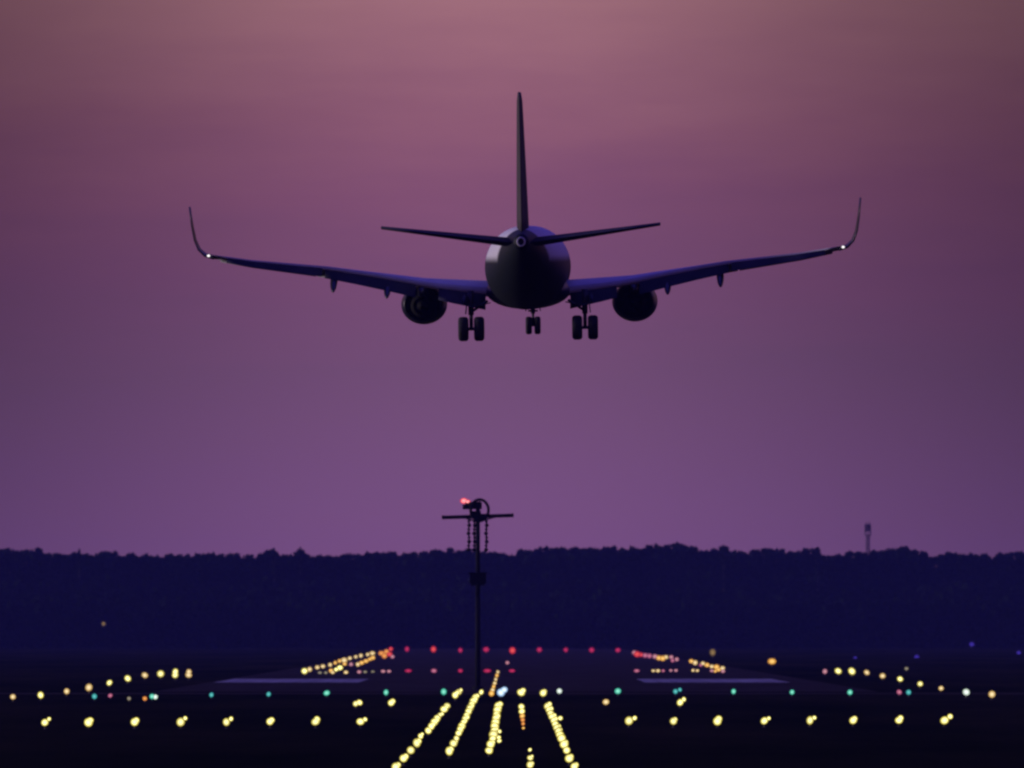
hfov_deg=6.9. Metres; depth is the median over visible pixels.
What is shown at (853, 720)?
approach light
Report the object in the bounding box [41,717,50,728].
approach light
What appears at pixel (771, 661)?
taxiway light
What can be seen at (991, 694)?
edge light
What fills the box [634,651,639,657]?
runway edge light
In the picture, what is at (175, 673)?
edge light
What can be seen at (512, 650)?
runway end light
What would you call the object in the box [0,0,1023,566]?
sky
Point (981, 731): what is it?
ground
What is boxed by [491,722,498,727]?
approach light
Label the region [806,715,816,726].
approach light
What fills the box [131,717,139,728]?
approach light
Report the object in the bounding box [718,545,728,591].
tree
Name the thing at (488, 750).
approach light
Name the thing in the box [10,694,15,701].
edge light
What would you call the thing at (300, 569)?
tree
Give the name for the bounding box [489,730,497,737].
approach light
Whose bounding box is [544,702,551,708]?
approach light
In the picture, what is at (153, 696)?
threshold light
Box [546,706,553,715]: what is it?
approach light
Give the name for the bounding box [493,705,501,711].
approach light
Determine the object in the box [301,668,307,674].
runway edge light
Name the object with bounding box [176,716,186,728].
approach light
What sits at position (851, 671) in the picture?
edge light
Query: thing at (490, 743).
approach light
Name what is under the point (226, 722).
approach light
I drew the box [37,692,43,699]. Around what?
edge light
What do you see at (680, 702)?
approach light
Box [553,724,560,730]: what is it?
approach light
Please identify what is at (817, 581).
tree
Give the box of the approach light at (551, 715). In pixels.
[548,713,556,718]
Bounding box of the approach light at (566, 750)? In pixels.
[563,746,569,754]
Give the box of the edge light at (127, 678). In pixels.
[124,675,130,683]
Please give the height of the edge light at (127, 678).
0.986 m
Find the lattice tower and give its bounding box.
[865,521,870,553]
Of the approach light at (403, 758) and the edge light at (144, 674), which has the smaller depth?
the approach light at (403, 758)
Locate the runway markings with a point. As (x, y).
(360, 680)
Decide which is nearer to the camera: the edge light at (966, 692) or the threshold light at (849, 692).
the edge light at (966, 692)
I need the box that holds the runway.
[154,649,876,691]
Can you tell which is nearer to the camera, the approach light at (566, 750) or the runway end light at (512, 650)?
the approach light at (566, 750)
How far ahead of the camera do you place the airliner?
452.27 m
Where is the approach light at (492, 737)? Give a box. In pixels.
[489,735,495,740]
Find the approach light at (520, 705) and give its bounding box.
[518,703,524,708]
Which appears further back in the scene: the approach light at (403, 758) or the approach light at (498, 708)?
the approach light at (498, 708)
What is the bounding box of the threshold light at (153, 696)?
[149,694,157,700]
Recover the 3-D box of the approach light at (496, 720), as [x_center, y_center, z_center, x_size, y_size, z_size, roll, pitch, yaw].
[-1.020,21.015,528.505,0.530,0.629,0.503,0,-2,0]
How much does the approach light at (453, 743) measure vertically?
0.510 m
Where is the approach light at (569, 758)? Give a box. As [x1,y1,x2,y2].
[565,754,573,765]
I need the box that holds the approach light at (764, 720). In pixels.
[761,716,770,726]
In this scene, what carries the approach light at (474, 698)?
on the ground
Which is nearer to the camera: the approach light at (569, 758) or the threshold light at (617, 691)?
the approach light at (569, 758)
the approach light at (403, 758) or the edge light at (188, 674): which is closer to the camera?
the approach light at (403, 758)
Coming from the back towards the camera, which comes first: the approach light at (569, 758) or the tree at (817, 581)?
the tree at (817, 581)
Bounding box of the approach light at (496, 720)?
[491,718,499,724]
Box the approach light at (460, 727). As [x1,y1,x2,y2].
[457,725,463,731]
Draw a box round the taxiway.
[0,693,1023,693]
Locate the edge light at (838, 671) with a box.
[835,668,841,675]
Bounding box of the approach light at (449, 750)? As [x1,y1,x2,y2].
[445,746,453,757]
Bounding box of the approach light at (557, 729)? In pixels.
[555,727,562,733]
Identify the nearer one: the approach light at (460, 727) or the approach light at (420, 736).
the approach light at (420, 736)
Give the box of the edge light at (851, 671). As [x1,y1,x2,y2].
[848,668,854,676]
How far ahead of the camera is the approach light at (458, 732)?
477.84 m
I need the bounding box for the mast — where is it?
[442,498,513,688]
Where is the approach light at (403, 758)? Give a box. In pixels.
[399,753,408,765]
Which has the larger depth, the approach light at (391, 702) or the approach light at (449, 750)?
the approach light at (391, 702)
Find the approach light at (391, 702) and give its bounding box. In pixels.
[388,699,395,707]
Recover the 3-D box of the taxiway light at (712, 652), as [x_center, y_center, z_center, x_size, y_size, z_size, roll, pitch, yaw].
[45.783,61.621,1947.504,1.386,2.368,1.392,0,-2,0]
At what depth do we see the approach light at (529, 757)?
391.52 m
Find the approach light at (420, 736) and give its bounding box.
[418,732,423,738]
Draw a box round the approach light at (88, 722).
[84,717,93,728]
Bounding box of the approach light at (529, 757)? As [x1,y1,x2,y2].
[527,755,533,760]
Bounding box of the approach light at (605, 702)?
[603,699,608,706]
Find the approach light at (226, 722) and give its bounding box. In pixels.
[223,716,232,728]
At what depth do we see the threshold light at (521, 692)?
764.71 m
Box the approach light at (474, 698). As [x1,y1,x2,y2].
[470,696,477,703]
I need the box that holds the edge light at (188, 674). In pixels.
[185,669,191,679]
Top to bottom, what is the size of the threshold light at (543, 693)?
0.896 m
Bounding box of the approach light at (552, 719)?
[550,716,557,722]
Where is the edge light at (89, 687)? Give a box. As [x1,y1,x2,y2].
[85,684,92,692]
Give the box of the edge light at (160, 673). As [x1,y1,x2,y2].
[157,670,163,678]
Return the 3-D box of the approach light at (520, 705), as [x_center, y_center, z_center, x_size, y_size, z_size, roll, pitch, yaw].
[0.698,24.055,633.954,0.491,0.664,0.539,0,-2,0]
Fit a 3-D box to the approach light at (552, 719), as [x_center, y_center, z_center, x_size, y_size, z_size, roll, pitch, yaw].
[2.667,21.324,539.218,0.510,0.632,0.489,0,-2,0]
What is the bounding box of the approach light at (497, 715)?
[492,713,500,719]
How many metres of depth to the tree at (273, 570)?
3149.30 m
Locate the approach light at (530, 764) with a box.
[527,761,533,767]
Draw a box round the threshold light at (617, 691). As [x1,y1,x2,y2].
[615,688,620,695]
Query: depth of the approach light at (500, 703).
636.42 m
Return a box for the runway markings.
[219,679,784,681]
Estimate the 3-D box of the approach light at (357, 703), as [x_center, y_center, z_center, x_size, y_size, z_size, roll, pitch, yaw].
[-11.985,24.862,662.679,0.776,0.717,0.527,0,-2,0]
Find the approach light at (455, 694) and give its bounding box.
[452,691,459,700]
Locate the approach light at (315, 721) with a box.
[311,716,319,727]
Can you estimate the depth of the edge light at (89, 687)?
828.10 m
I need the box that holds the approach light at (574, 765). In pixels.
[570,762,578,767]
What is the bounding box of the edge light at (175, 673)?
[172,669,178,679]
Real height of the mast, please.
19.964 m
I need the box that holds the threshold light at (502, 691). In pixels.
[497,687,507,697]
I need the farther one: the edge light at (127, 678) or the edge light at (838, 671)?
the edge light at (838, 671)
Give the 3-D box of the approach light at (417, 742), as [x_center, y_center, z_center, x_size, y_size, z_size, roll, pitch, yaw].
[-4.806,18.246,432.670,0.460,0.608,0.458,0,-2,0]
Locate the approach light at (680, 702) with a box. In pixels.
[677,697,685,707]
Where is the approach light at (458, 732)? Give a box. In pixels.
[455,730,461,738]
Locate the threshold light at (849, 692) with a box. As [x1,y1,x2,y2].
[847,689,852,696]
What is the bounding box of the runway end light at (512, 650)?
[509,647,515,655]
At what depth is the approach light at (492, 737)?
451.72 m
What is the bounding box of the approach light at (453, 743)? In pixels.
[450,739,457,749]
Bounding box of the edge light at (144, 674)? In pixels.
[142,672,147,677]
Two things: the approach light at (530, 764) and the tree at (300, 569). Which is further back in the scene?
the tree at (300, 569)
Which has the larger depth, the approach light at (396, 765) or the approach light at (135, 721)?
the approach light at (135, 721)
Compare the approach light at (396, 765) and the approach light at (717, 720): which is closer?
the approach light at (396, 765)
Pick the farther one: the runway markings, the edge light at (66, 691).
the runway markings
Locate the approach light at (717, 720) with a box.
[713,715,721,727]
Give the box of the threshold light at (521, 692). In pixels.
[517,688,525,697]
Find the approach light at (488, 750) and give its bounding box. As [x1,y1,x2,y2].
[485,747,492,756]
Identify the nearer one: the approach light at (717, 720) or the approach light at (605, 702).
the approach light at (717, 720)
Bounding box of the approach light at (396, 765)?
[391,762,400,767]
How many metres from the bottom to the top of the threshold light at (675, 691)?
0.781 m
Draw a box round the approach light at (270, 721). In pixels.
[266,717,274,727]
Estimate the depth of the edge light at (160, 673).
1074.52 m
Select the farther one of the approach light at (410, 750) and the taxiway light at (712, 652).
the taxiway light at (712, 652)
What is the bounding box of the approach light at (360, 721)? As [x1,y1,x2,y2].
[356,717,367,727]
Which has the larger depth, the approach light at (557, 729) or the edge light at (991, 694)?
the edge light at (991, 694)
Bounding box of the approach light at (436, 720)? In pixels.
[431,718,439,727]
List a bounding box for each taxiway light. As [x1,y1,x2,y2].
[710,649,715,657]
[768,658,775,666]
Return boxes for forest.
[0,541,1023,648]
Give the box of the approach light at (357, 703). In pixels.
[353,700,362,708]
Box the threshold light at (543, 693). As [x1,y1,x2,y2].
[539,689,546,698]
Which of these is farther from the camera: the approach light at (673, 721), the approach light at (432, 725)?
the approach light at (673, 721)
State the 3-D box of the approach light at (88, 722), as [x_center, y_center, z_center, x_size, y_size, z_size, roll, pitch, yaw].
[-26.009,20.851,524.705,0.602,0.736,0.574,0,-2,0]
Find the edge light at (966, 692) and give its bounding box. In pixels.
[963,689,969,697]
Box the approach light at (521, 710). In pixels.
[519,708,524,713]
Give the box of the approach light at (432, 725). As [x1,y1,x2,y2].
[428,722,435,729]
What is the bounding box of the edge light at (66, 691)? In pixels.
[64,688,69,695]
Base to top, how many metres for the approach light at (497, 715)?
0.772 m
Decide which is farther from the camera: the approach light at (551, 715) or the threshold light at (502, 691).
the threshold light at (502, 691)
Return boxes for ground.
[0,649,1023,767]
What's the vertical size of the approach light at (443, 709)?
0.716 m
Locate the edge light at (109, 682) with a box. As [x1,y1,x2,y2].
[107,680,111,687]
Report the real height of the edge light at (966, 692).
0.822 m
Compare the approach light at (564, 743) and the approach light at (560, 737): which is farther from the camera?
the approach light at (560, 737)
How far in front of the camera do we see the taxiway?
822.69 m
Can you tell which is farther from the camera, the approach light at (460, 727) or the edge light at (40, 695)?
the edge light at (40, 695)
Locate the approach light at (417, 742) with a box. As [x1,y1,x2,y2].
[413,738,421,749]
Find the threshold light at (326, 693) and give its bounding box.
[323,690,329,697]
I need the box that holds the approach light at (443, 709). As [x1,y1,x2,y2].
[440,705,448,714]
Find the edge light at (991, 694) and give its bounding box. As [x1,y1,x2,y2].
[988,691,994,699]
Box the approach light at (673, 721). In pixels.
[670,717,676,727]
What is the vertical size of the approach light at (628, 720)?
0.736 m
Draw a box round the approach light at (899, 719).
[895,715,903,726]
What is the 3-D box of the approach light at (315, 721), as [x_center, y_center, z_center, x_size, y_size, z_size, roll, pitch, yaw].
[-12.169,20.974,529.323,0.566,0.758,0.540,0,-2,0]
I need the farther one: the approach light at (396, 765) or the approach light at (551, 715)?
the approach light at (551, 715)
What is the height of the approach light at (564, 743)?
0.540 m
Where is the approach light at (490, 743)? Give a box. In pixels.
[486,740,495,747]
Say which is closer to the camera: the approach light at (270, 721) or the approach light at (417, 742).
the approach light at (417, 742)
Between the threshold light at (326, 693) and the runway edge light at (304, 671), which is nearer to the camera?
the threshold light at (326, 693)
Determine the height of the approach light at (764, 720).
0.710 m
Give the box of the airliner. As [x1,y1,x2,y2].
[189,92,860,340]
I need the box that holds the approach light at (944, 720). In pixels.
[940,714,952,726]
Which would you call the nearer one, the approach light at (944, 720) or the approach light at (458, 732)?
the approach light at (458, 732)
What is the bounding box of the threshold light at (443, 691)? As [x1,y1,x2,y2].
[441,688,446,695]
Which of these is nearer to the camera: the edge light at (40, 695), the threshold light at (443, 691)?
the edge light at (40, 695)
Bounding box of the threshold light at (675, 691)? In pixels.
[673,688,681,695]
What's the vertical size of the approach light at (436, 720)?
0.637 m
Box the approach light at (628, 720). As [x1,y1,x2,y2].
[625,716,636,726]
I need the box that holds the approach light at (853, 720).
[849,716,857,726]
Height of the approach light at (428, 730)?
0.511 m
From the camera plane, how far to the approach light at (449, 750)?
403.09 m
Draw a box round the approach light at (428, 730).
[425,727,431,735]
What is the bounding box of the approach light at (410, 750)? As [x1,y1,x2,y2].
[407,746,414,756]
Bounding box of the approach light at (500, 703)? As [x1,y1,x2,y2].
[494,701,502,706]
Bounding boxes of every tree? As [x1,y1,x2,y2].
[75,549,82,585]
[270,548,277,587]
[296,547,304,592]
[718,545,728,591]
[813,547,821,595]
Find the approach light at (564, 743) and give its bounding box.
[560,740,568,747]
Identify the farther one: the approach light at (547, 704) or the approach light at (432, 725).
the approach light at (547, 704)
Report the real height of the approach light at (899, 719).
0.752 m
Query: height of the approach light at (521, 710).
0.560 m
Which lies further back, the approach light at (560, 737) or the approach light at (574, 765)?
the approach light at (560, 737)
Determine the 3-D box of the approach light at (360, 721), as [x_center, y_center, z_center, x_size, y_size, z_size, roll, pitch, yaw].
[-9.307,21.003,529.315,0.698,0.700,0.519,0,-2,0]
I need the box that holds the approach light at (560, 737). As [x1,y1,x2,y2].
[557,734,565,741]
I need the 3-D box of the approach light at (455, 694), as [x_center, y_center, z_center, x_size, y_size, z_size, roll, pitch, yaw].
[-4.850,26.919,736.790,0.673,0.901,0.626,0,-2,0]
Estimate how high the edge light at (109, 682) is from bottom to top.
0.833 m

